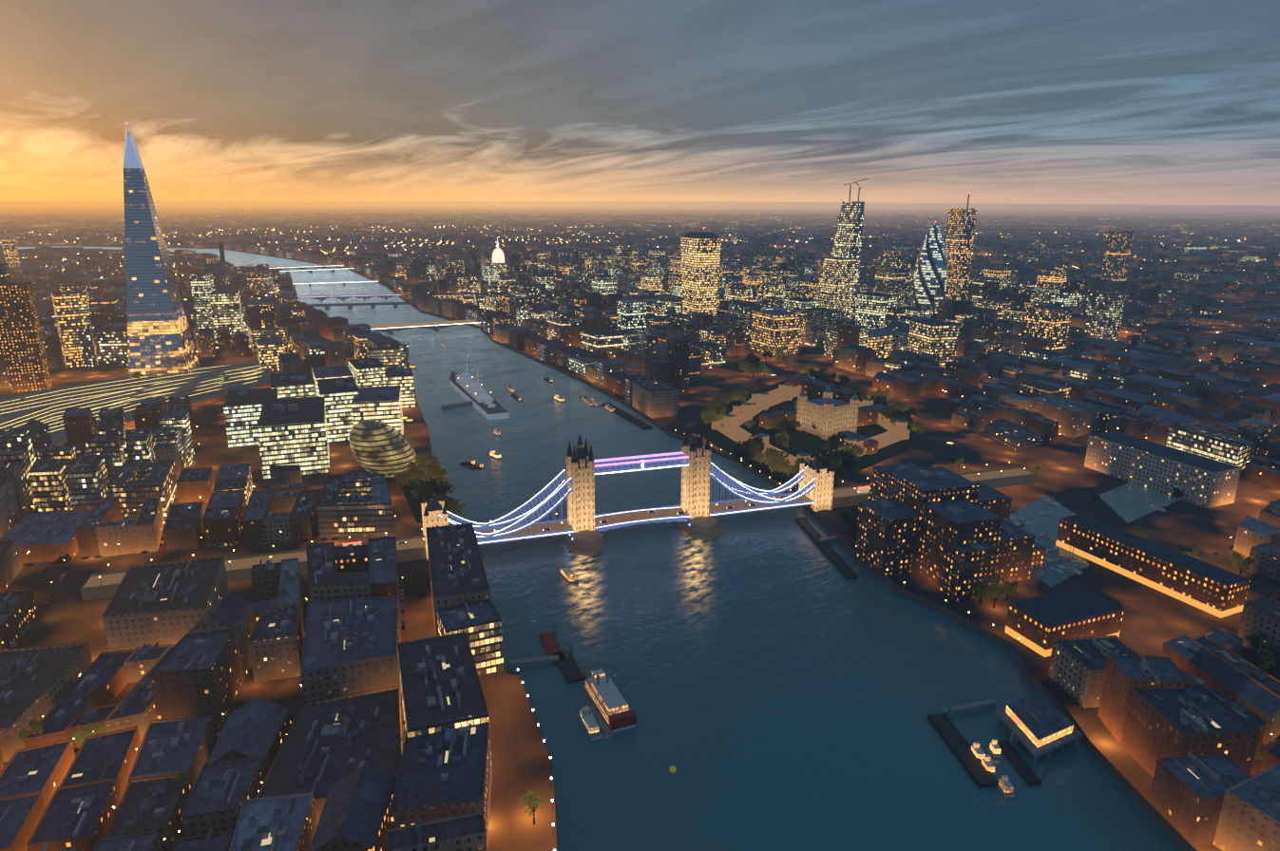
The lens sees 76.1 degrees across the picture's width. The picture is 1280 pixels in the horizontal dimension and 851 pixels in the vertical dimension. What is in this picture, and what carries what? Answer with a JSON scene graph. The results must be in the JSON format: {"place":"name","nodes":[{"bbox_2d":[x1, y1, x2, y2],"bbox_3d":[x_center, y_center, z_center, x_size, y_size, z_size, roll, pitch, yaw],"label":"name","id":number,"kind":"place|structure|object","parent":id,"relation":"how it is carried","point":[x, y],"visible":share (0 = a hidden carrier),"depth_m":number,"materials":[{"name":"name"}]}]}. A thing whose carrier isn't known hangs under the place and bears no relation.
{"place":"outdoors","nodes":[
{"label":"outdoors","id":0,"kind":"place"},
{"bbox_2d":[0,201,1264,850],"bbox_3d":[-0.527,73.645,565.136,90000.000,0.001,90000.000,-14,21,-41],"label":"river water","id":1,"kind":"structure","parent":0,"point":[779,680],"depth_m":404.45,"materials":[{"name":"teal liquid"}]},
{"bbox_2d":[0,202,1279,850],"bbox_3d":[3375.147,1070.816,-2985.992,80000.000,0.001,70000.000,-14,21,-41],"label":"ground","id":2,"kind":"structure","parent":0,"point":[1152,620],"depth_m":579.23,"materials":[{"name":"asphalt"}]},
{"bbox_2d":[348,420,417,478],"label":"city hall","id":3,"kind":"structure","parent":2,"relation":"on","point":[380,448],"depth_m":648.95,"materials":[{"name":"grey glass"}]},
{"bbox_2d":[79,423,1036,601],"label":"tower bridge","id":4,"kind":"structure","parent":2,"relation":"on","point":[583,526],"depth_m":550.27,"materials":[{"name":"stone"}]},
{"bbox_2d":[16,245,1197,850],"bbox_3d":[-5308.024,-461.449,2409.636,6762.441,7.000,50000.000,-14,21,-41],"label":"embankment walls","id":5,"kind":"structure","parent":2,"relation":"on","point":[1151,811],"depth_m":451.07,"materials":[{"name":"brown stone"}]},
{"bbox_2d":[1,225,1272,850],"bbox_3d":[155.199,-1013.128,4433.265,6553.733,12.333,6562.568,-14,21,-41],"label":"street lamps","id":6,"kind":"object","parent":2,"relation":"on","point":[395,525],"visible":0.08,"depth_m":1180.73,"materials":[{"name":"yellow"}]},
{"bbox_2d":[0,212,1279,850],"bbox_3d":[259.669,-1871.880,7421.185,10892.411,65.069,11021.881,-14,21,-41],"label":"city buildings","id":7,"kind":"structure","parent":2,"relation":"on","point":[1192,724],"depth_m":564.82,"materials":[{"name":"brown"}]},
{"bbox_2d":[0,119,1279,850],"bbox_3d":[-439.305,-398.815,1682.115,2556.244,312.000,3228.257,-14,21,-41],"label":"landmarks","id":8,"kind":"structure","parent":2,"relation":"on","point":[952,536],"depth_m":765.97,"materials":[{"name":"grey glass"}]},
{"bbox_2d":[491,237,504,265],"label":"cathedral dome","id":9,"kind":"structure","parent":8,"relation":"on","point":[498,256],"depth_m":2268.00,"materials":[{"name":"grey stone"}]},
{"bbox_2d":[19,343,1279,824],"bbox_3d":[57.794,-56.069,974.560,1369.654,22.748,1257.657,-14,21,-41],"label":"trees","id":10,"kind":"object","parent":2,"relation":"on","point":[749,450],"visible":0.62,"depth_m":659.49,"materials":[{"name":"green plant"}]},
{"bbox_2d":[399,373,932,523],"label":"park lawns","id":11,"kind":"structure","parent":2,"relation":"on","point":[801,442],"depth_m":755.25,"materials":[{"name":"green plant"}]},
{"bbox_2d":[911,222,947,314],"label":"skyscraper","id":12,"kind":"structure","parent":2,"relation":"on","point":[929,282],"depth_m":1411.37,"materials":[{"name":"blue glass"}]},
{"bbox_2d":[0,0,1279,206],"label":"sky","id":13,"kind":"structure","parent":0,"point":[1014,102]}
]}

